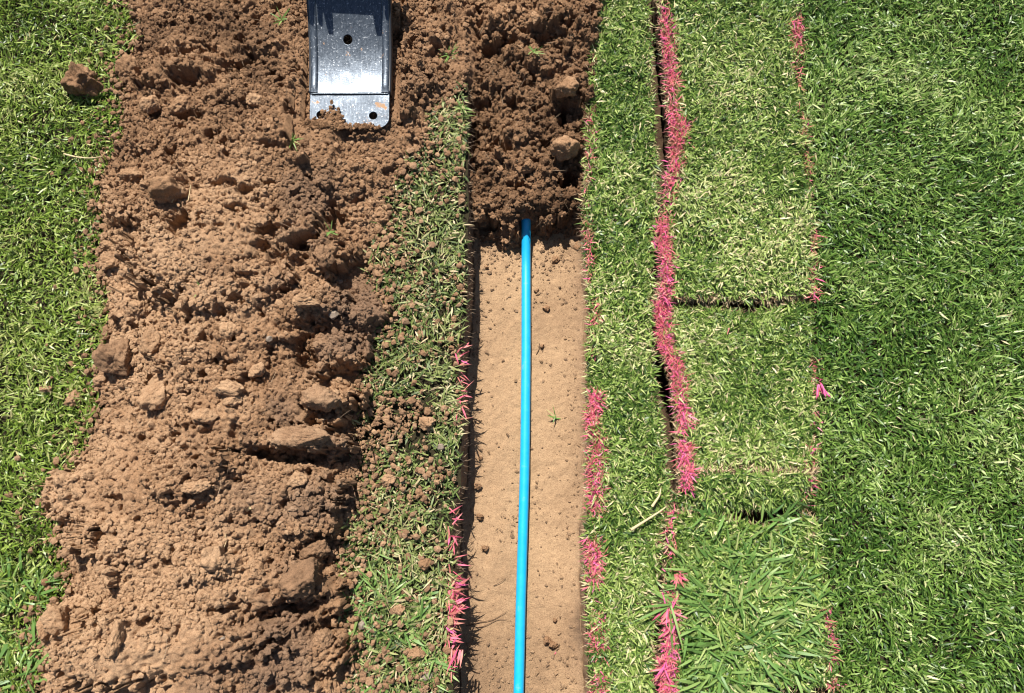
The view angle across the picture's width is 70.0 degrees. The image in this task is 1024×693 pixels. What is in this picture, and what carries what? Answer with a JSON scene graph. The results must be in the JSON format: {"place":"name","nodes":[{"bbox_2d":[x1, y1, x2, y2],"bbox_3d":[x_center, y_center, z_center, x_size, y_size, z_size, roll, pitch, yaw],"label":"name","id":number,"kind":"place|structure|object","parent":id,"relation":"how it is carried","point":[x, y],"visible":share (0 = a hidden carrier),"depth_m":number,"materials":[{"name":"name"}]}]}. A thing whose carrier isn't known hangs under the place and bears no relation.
{"place":"outdoors","nodes":[
{"label":"outdoors","id":0,"kind":"place"},
{"bbox_2d":[0,0,140,692],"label":"lawn grass","id":1,"kind":"structure","parent":0,"point":[30,69],"depth_m":1.82,"materials":[{"name":"plant"}]},
{"bbox_2d":[0,548,66,681],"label":"crabgrass clump","id":2,"kind":"object","parent":1,"relation":"on","point":[4,648],"visible":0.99,"depth_m":1.65,"materials":[{"name":"plant"}]},
{"bbox_2d":[39,385,51,393],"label":"soil clod","id":3,"kind":"object","parent":1,"relation":"on","point":[41,389],"visible":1,"depth_m":1.74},
{"bbox_2d":[65,390,81,406],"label":"soil clod","id":4,"kind":"object","parent":1,"relation":"on","point":[70,401],"visible":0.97,"depth_m":1.73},
{"bbox_2d":[63,153,101,158],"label":"dry stalk","id":5,"kind":"object","parent":1,"relation":"on","point":[79,157],"visible":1,"depth_m":1.86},
{"bbox_2d":[60,61,108,98],"bbox_3d":[-1.121,-0.687,1.912,0.109,0.116,0.084,27,79,5],"label":"soil clod","id":6,"kind":"object","parent":1,"relation":"on","point":[77,80],"visible":0.94,"depth_m":1.88,"materials":[{"name":"soil"}]},
{"bbox_2d":[0,0,468,692],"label":"ground","id":7,"kind":"structure","parent":0,"point":[416,438],"depth_m":1.80,"materials":[{"name":"plant"}]},
{"bbox_2d":[0,615,50,692],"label":"crabgrass clump","id":8,"kind":"object","parent":7,"relation":"on","point":[33,628],"visible":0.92,"depth_m":1.62,"materials":[{"name":"plant"}]},
{"bbox_2d":[88,168,96,174],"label":"soil clod","id":9,"kind":"object","parent":7,"relation":"on","point":[90,170],"visible":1,"depth_m":1.86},
{"bbox_2d":[0,0,468,692],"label":"soil crumbs","id":10,"kind":"object","parent":7,"relation":"on","point":[378,276],"visible":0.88,"depth_m":1.74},
{"bbox_2d":[35,0,486,692],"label":"spoil heap","id":11,"kind":"object","parent":7,"relation":"on","point":[181,664],"visible":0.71,"depth_m":1.69,"materials":[{"name":"soil"}]},
{"bbox_2d":[36,618,49,643],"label":"soil clod","id":12,"kind":"object","parent":11,"relation":"on","point":[43,636],"visible":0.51,"depth_m":1.61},
{"bbox_2d":[40,605,69,635],"bbox_3d":[-1.004,0.601,1.610,0.063,0.057,0.066,0,78,0],"label":"soil clod","id":13,"kind":"object","parent":11,"relation":"on","point":[54,619],"visible":0.98,"depth_m":1.59,"materials":[{"name":"soil"}]},
{"bbox_2d":[92,374,107,386],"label":"soil clod","id":14,"kind":"object","parent":11,"relation":"on","point":[98,380],"visible":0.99,"depth_m":1.74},
{"bbox_2d":[99,240,112,249],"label":"soil clod","id":15,"kind":"object","parent":11,"relation":"on","point":[104,244],"visible":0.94,"depth_m":1.81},
{"bbox_2d":[98,251,119,270],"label":"soil clod","id":16,"kind":"object","parent":11,"relation":"on","point":[108,260],"visible":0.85,"depth_m":1.79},
{"bbox_2d":[91,338,130,375],"bbox_3d":[-0.944,0.024,1.728,0.085,0.097,0.093,0,78,0],"label":"soil clod","id":17,"kind":"object","parent":11,"relation":"on","point":[112,357],"visible":0.94,"depth_m":1.71,"materials":[{"name":"soil"}]},
{"bbox_2d":[104,619,125,658],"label":"soil clod","id":18,"kind":"object","parent":11,"relation":"on","point":[115,642],"visible":1,"depth_m":1.50,"materials":[{"name":"soil"}]},
{"bbox_2d":[115,53,140,83],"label":"soil clod","id":19,"kind":"object","parent":11,"relation":"on","point":[125,64],"visible":0.86,"depth_m":1.91,"materials":[{"name":"soil"}]},
{"bbox_2d":[116,166,143,182],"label":"soil clod","id":20,"kind":"object","parent":11,"relation":"on","point":[127,175],"visible":0.97,"depth_m":1.81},
{"bbox_2d":[128,299,149,316],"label":"soil clod","id":21,"kind":"object","parent":11,"relation":"on","point":[139,307],"visible":1,"depth_m":1.75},
{"bbox_2d":[138,324,160,354],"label":"soil clod","id":22,"kind":"object","parent":11,"relation":"on","point":[150,340],"visible":0.9,"depth_m":1.70,"materials":[{"name":"soil"}]},
{"bbox_2d":[139,95,160,113],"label":"soil clod","id":23,"kind":"object","parent":11,"relation":"on","point":[149,104],"visible":1,"depth_m":1.86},
{"bbox_2d":[136,380,167,410],"bbox_3d":[-0.820,0.119,1.681,0.071,0.066,0.064,-25,79,-5],"label":"soil clod","id":24,"kind":"object","parent":11,"relation":"on","point":[151,397],"visible":0.93,"depth_m":1.66,"materials":[{"name":"soil"}]},
{"bbox_2d":[147,373,162,385],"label":"soil clod","id":25,"kind":"object","parent":11,"relation":"on","point":[156,378],"visible":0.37,"depth_m":1.69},
{"bbox_2d":[147,174,188,203],"bbox_3d":[-0.825,-0.374,1.745,0.076,0.102,0.069,-33,80,-7],"label":"soil clod","id":26,"kind":"object","parent":11,"relation":"on","point":[165,188],"visible":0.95,"depth_m":1.72,"materials":[{"name":"soil"}]},
{"bbox_2d":[167,95,192,113],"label":"soil clod","id":27,"kind":"object","parent":11,"relation":"on","point":[179,104],"visible":0.99,"depth_m":1.85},
{"bbox_2d":[181,479,210,494],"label":"soil clod","id":28,"kind":"object","parent":11,"relation":"on","point":[196,487],"visible":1,"depth_m":1.57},
{"bbox_2d":[190,408,218,423],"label":"soil clod","id":29,"kind":"object","parent":11,"relation":"on","point":[205,415],"visible":1,"depth_m":1.62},
{"bbox_2d":[200,544,224,571],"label":"soil clod","id":30,"kind":"object","parent":11,"relation":"on","point":[209,561],"visible":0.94,"depth_m":1.53,"materials":[{"name":"soil"}]},
{"bbox_2d":[212,541,226,545],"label":"soil clod","id":31,"kind":"object","parent":11,"relation":"on","point":[220,542],"visible":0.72,"depth_m":1.58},
{"bbox_2d":[219,321,236,341],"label":"soil clod","id":32,"kind":"object","parent":11,"relation":"on","point":[229,334],"visible":0.98,"depth_m":1.67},
{"bbox_2d":[212,378,246,396],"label":"soil clod","id":33,"kind":"object","parent":11,"relation":"on","point":[227,387],"visible":1,"depth_m":1.62,"materials":[{"name":"soil"}]},
{"bbox_2d":[223,395,242,406],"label":"soil clod","id":34,"kind":"object","parent":11,"relation":"on","point":[232,401],"visible":1,"depth_m":1.63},
{"bbox_2d":[40,2,465,692],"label":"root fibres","id":35,"kind":"object","parent":11,"relation":"in","point":[244,292],"visible":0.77,"depth_m":1.73,"materials":[{"name":"plant"}]},
{"bbox_2d":[245,93,262,107],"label":"soil clod","id":36,"kind":"object","parent":11,"relation":"on","point":[251,99],"visible":0.98,"depth_m":1.83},
{"bbox_2d":[37,0,471,692],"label":"soil crumbs","id":37,"kind":"object","parent":11,"relation":"on","point":[289,512],"visible":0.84,"depth_m":1.70,"materials":[{"name":"soil"}]},
{"bbox_2d":[248,362,265,377],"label":"soil clod","id":38,"kind":"object","parent":11,"relation":"on","point":[257,370],"visible":1,"depth_m":1.66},
{"bbox_2d":[251,212,268,226],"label":"soil clod","id":39,"kind":"object","parent":11,"relation":"on","point":[258,220],"visible":1,"depth_m":1.72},
{"bbox_2d":[266,336,272,341],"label":"stone","id":40,"kind":"object","parent":11,"relation":"on","point":[269,339],"visible":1,"depth_m":1.68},
{"bbox_2d":[271,214,281,227],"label":"soil clod","id":41,"kind":"object","parent":11,"relation":"on","point":[275,222],"visible":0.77,"depth_m":1.74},
{"bbox_2d":[271,526,288,539],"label":"soil clod","id":42,"kind":"object","parent":11,"relation":"on","point":[276,534],"visible":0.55,"depth_m":1.60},
{"bbox_2d":[272,8,289,24],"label":"grass tuft","id":43,"kind":"object","parent":11,"relation":"on","point":[280,17],"visible":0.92,"depth_m":1.92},
{"bbox_2d":[289,133,298,149],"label":"grass tuft","id":44,"kind":"object","parent":11,"relation":"on","point":[292,140],"visible":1,"depth_m":1.82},
{"bbox_2d":[286,472,306,487],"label":"soil clod","id":45,"kind":"object","parent":11,"relation":"on","point":[297,479],"visible":1,"depth_m":1.60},
{"bbox_2d":[266,424,328,447],"bbox_3d":[-0.475,0.198,1.618,0.148,0.042,0.053,0,78,0],"label":"soil clod","id":46,"kind":"object","parent":11,"relation":"on","point":[296,436],"visible":1,"depth_m":1.60,"materials":[{"name":"soil"}]},
{"bbox_2d":[278,557,318,599],"bbox_3d":[-0.460,0.498,1.570,0.086,0.076,0.091,0,78,0],"label":"soil clod","id":47,"kind":"object","parent":11,"relation":"on","point":[297,580],"visible":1,"depth_m":1.55,"materials":[{"name":"soil"}]},
{"bbox_2d":[291,293,319,307],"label":"soil clod","id":48,"kind":"object","parent":11,"relation":"on","point":[302,300],"visible":1,"depth_m":1.67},
{"bbox_2d":[297,537,330,559],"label":"soil clod","id":49,"kind":"object","parent":11,"relation":"on","point":[317,548],"visible":0.87,"depth_m":1.62,"materials":[{"name":"soil"}]},
{"bbox_2d":[300,385,340,412],"bbox_3d":[-0.431,0.118,1.641,0.094,0.060,0.060,18,79,4],"label":"soil clod","id":50,"kind":"object","parent":11,"relation":"on","point":[318,397],"visible":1,"depth_m":1.63,"materials":[{"name":"soil"}]},
{"bbox_2d":[311,244,335,267],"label":"soil clod","id":51,"kind":"object","parent":11,"relation":"on","point":[322,255],"visible":1,"depth_m":1.73,"materials":[{"name":"soil"}]},
{"bbox_2d":[313,627,333,651],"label":"soil clod","id":52,"kind":"object","parent":11,"relation":"on","point":[323,638],"visible":1,"depth_m":1.57,"materials":[{"name":"soil"}]},
{"bbox_2d":[324,221,337,236],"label":"grass tuft","id":53,"kind":"object","parent":11,"relation":"on","point":[331,232],"visible":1,"depth_m":1.76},
{"bbox_2d":[328,309,338,319],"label":"stone","id":54,"kind":"object","parent":11,"relation":"on","point":[333,314],"visible":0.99,"depth_m":1.72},
{"bbox_2d":[306,0,392,127],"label":"machine blade","id":55,"kind":"object","parent":11,"relation":"on","point":[353,80],"visible":0.94,"depth_m":1.86,"materials":[{"name":"metal"}]},
{"bbox_2d":[298,99,381,130],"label":"soil crumbs","id":56,"kind":"object","parent":55,"relation":"on","point":[333,120],"visible":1,"depth_m":1.84,"materials":[{"name":"soil"}]},
{"bbox_2d":[439,45,458,62],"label":"grass tuft","id":57,"kind":"object","parent":11,"relation":"on","point":[447,58],"visible":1,"depth_m":1.93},
{"bbox_2d":[357,620,364,629],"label":"stone","id":58,"kind":"object","parent":7,"relation":"on","point":[361,624],"visible":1,"depth_m":1.64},
{"bbox_2d":[338,533,447,674],"bbox_3d":[-0.269,0.588,1.648,0.283,0.050,0.248,38,81,7],"label":"crabgrass clump","id":59,"kind":"object","parent":7,"relation":"on","point":[411,637],"visible":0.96,"depth_m":1.65,"materials":[{"name":"plant"}]},
{"bbox_2d":[388,427,398,443],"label":"twig","id":60,"kind":"object","parent":7,"relation":"on","point":[391,438],"visible":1,"depth_m":1.72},
{"bbox_2d":[393,604,404,614],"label":"soil clod","id":61,"kind":"object","parent":7,"relation":"on","point":[398,609],"visible":1,"depth_m":1.64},
{"bbox_2d":[330,81,474,692],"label":"grass strip","id":62,"kind":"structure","parent":7,"relation":"on","point":[450,398],"depth_m":1.74,"materials":[{"name":"plant"}]},
{"bbox_2d":[381,474,396,485],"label":"soil clod","id":63,"kind":"object","parent":62,"relation":"on","point":[387,479],"visible":1,"depth_m":1.70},
{"bbox_2d":[444,343,472,682],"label":"painted grass","id":64,"kind":"structure","parent":62,"relation":"on","point":[455,610],"depth_m":1.65,"materials":[{"name":"plant"}]},
{"bbox_2d":[452,98,471,113],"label":"grass tuft","id":65,"kind":"object","parent":62,"relation":"on","point":[459,107],"visible":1,"depth_m":1.90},
{"bbox_2d":[346,588,463,692],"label":"crabgrass clump","id":66,"kind":"object","parent":7,"relation":"on","point":[421,613],"visible":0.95,"depth_m":1.63,"materials":[{"name":"plant"}]},
{"bbox_2d":[407,646,426,659],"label":"soil clod","id":67,"kind":"object","parent":7,"relation":"on","point":[415,652],"visible":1,"depth_m":1.62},
{"bbox_2d":[418,558,430,570],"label":"soil clod","id":68,"kind":"object","parent":7,"relation":"on","point":[423,564],"visible":1,"depth_m":1.66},
{"bbox_2d":[418,416,436,430],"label":"soil clod","id":69,"kind":"object","parent":7,"relation":"on","point":[426,423],"visible":1,"depth_m":1.72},
{"bbox_2d":[421,671,433,680],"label":"stone","id":70,"kind":"object","parent":7,"relation":"on","point":[425,678],"visible":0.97,"depth_m":1.62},
{"bbox_2d":[436,443,443,450],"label":"stone","id":71,"kind":"object","parent":7,"relation":"on","point":[440,446],"visible":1,"depth_m":1.72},
{"bbox_2d":[446,649,462,674],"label":"painted weed","id":72,"kind":"object","parent":7,"relation":"on","point":[454,654],"visible":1,"depth_m":1.62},
{"bbox_2d":[451,88,589,692],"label":"trench ground","id":73,"kind":"structure","parent":0,"point":[498,474],"depth_m":1.86,"materials":[{"name":"soil"}]},
{"bbox_2d":[474,483,481,489],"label":"soil clod","id":74,"kind":"object","parent":73,"relation":"on","point":[477,486],"visible":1,"depth_m":1.84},
{"bbox_2d":[476,513,483,520],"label":"soil clod","id":75,"kind":"object","parent":73,"relation":"on","point":[479,516],"visible":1,"depth_m":1.82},
{"bbox_2d":[481,545,488,551],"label":"soil clod","id":76,"kind":"object","parent":73,"relation":"on","point":[484,548],"visible":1,"depth_m":1.81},
{"bbox_2d":[466,611,506,625],"bbox_3d":[-0.061,0.667,1.783,0.104,0.003,0.009,-18,79,-4],"label":"rootlet","id":77,"kind":"object","parent":73,"relation":"on","point":[482,621],"visible":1,"depth_m":1.78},
{"bbox_2d":[497,244,505,249],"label":"soil clod","id":78,"kind":"object","parent":73,"relation":"on","point":[500,246],"visible":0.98,"depth_m":1.97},
{"bbox_2d":[452,90,590,692],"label":"root fibres","id":79,"kind":"object","parent":73,"relation":"on","point":[472,253],"visible":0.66,"depth_m":1.79,"materials":[{"name":"plant"}]},
{"bbox_2d":[513,219,530,692],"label":"water pipe","id":80,"kind":"object","parent":73,"relation":"on","point":[520,617],"visible":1,"depth_m":1.84,"materials":[{"name":"blue plastic"}]},
{"bbox_2d":[463,237,581,692],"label":"soil crumbs","id":81,"kind":"object","parent":73,"relation":"on","point":[563,685],"visible":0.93,"depth_m":1.86,"materials":[{"name":"soil"}]},
{"bbox_2d":[467,0,602,250],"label":"backfill soil","id":82,"kind":"structure","parent":73,"relation":"on","point":[567,104],"depth_m":1.93,"materials":[{"name":"soil"}]},
{"bbox_2d":[471,208,485,222],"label":"soil clod","id":83,"kind":"object","parent":82,"relation":"on","point":[479,216],"visible":0.89,"depth_m":1.92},
{"bbox_2d":[501,78,512,88],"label":"soil clod","id":84,"kind":"object","parent":82,"relation":"on","point":[506,83],"visible":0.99,"depth_m":1.92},
{"bbox_2d":[520,161,535,173],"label":"soil clod","id":85,"kind":"object","parent":82,"relation":"on","point":[527,167],"visible":1,"depth_m":1.89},
{"bbox_2d":[466,0,600,240],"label":"root fibres","id":86,"kind":"object","parent":82,"relation":"on","point":[534,112],"visible":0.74,"depth_m":1.92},
{"bbox_2d":[531,11,540,25],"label":"soil clod","id":87,"kind":"object","parent":82,"relation":"on","point":[535,17],"visible":1,"depth_m":1.90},
{"bbox_2d":[529,45,543,55],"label":"grass tuft","id":88,"kind":"object","parent":82,"relation":"on","point":[535,52],"visible":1,"depth_m":1.90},
{"bbox_2d":[544,214,556,225],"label":"soil clod","id":89,"kind":"object","parent":82,"relation":"on","point":[549,218],"visible":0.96,"depth_m":1.92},
{"bbox_2d":[549,135,579,160],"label":"soil clod","id":90,"kind":"object","parent":82,"relation":"on","point":[564,147],"visible":1,"depth_m":1.85,"materials":[{"name":"soil"}]},
{"bbox_2d":[554,76,578,97],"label":"soil clod","id":91,"kind":"object","parent":82,"relation":"on","point":[567,86],"visible":1,"depth_m":1.85,"materials":[{"name":"soil"}]},
{"bbox_2d":[542,305,549,311],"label":"soil clod","id":92,"kind":"object","parent":73,"relation":"on","point":[546,308],"visible":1,"depth_m":1.94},
{"bbox_2d":[543,636,551,644],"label":"soil clod","id":93,"kind":"object","parent":73,"relation":"on","point":[547,640],"visible":1,"depth_m":1.76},
{"bbox_2d":[548,641,557,648],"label":"soil clod","id":94,"kind":"object","parent":73,"relation":"on","point":[552,644],"visible":1,"depth_m":1.76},
{"bbox_2d":[546,407,560,421],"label":"grass tuft","id":95,"kind":"object","parent":73,"relation":"on","point":[554,417],"visible":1,"depth_m":1.87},
{"bbox_2d":[551,256,559,263],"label":"soil clod","id":96,"kind":"object","parent":73,"relation":"on","point":[555,259],"visible":1,"depth_m":1.97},
{"bbox_2d":[584,1,820,692],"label":"turf bed ground","id":97,"kind":"structure","parent":0,"point":[662,380],"depth_m":1.91,"materials":[{"name":"soil"}]},
{"bbox_2d":[575,0,674,692],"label":"turf strip","id":98,"kind":"object","parent":97,"relation":"on","point":[625,426],"visible":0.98,"depth_m":1.76,"materials":[{"name":"plant"}]},
{"bbox_2d":[603,463,628,484],"bbox_3d":[0.240,0.297,1.705,0.062,0.024,0.061,0,78,0],"label":"grass tuft","id":99,"kind":"object","parent":98,"relation":"on","point":[616,477],"visible":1,"depth_m":1.70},
{"bbox_2d":[630,506,665,530],"bbox_3d":[0.314,0.395,1.678,0.098,0.007,0.007,-31,80,-6],"label":"dry stalk","id":100,"kind":"object","parent":98,"relation":"on","point":[642,522],"visible":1,"depth_m":1.68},
{"bbox_2d":[651,488,660,506],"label":"dry stalk","id":101,"kind":"object","parent":98,"relation":"on","point":[655,501],"visible":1,"depth_m":1.69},
{"bbox_2d":[647,0,827,307],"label":"turf slab","id":102,"kind":"object","parent":97,"relation":"on","point":[737,225],"depth_m":1.87,"materials":[{"name":"plant"}]},
{"bbox_2d":[651,296,826,471],"bbox_3d":[0.548,0.091,1.786,0.443,0.103,0.450,0,78,0],"label":"turf slab","id":103,"kind":"object","parent":97,"relation":"on","point":[751,376],"depth_m":1.76,"materials":[{"name":"plant"}]},
{"bbox_2d":[816,383,829,396],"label":"painted weed","id":104,"kind":"object","parent":103,"relation":"on","point":[822,389],"visible":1,"depth_m":1.74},
{"bbox_2d":[657,688,826,692],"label":"turf slab","id":105,"kind":"object","parent":97,"relation":"on","point":[817,691],"depth_m":1.67,"materials":[{"name":"plant"}]},
{"bbox_2d":[666,461,824,519],"bbox_3d":[0.535,0.339,1.722,0.374,0.125,0.141,0,78,0],"label":"turf slab","id":106,"kind":"object","parent":97,"relation":"on","point":[726,491],"depth_m":1.69,"materials":[{"name":"plant"}]},
{"bbox_2d":[654,502,845,692],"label":"turf slab","id":107,"kind":"object","parent":97,"relation":"on","point":[679,524],"depth_m":1.65,"materials":[{"name":"plant"}]},
{"bbox_2d":[633,575,682,650],"bbox_3d":[0.321,0.601,1.633,0.175,0.074,0.090,38,81,8],"label":"crabgrass clump","id":108,"kind":"object","parent":107,"relation":"on","point":[664,607],"visible":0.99,"depth_m":1.63,"materials":[{"name":"plant"}]},
{"bbox_2d":[649,610,689,681],"bbox_3d":[0.343,0.661,1.619,0.078,0.027,0.166,17,79,3],"label":"painted weed","id":109,"kind":"object","parent":107,"relation":"on","point":[666,669],"visible":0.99,"depth_m":1.61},
{"bbox_2d":[652,592,686,627],"bbox_3d":[0.351,0.586,1.633,0.086,0.027,0.082,0,78,0],"label":"painted weed","id":110,"kind":"object","parent":107,"relation":"on","point":[665,614],"visible":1,"depth_m":1.63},
{"bbox_2d":[670,572,688,588],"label":"painted weed","id":111,"kind":"object","parent":107,"relation":"on","point":[680,578],"visible":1,"depth_m":1.65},
{"bbox_2d":[653,581,818,692],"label":"crabgrass clump","id":112,"kind":"object","parent":107,"relation":"on","point":[744,672],"visible":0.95,"depth_m":1.62,"materials":[{"name":"plant"}]},
{"bbox_2d":[652,527,842,692],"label":"crabgrass clump","id":113,"kind":"object","parent":107,"relation":"on","point":[791,616],"visible":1,"depth_m":1.64,"materials":[{"name":"plant"}]},
{"bbox_2d":[688,486,812,575],"bbox_3d":[0.547,0.427,1.677,0.302,0.058,0.225,0,78,0],"label":"crabgrass clump","id":114,"kind":"object","parent":107,"relation":"on","point":[786,518],"visible":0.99,"depth_m":1.68,"materials":[{"name":"plant"}]},
{"bbox_2d":[792,0,1023,692],"bbox_3d":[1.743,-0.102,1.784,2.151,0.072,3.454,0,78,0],"label":"lawn grass","id":115,"kind":"structure","parent":0,"point":[1012,328],"depth_m":1.78,"materials":[{"name":"plant"}]},
{"bbox_2d":[969,424,996,442],"bbox_3d":[1.113,0.205,1.721,0.079,0.034,0.055,0,78,0],"label":"grass tuft","id":116,"kind":"object","parent":115,"relation":"on","point":[984,434],"visible":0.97,"depth_m":1.72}
]}

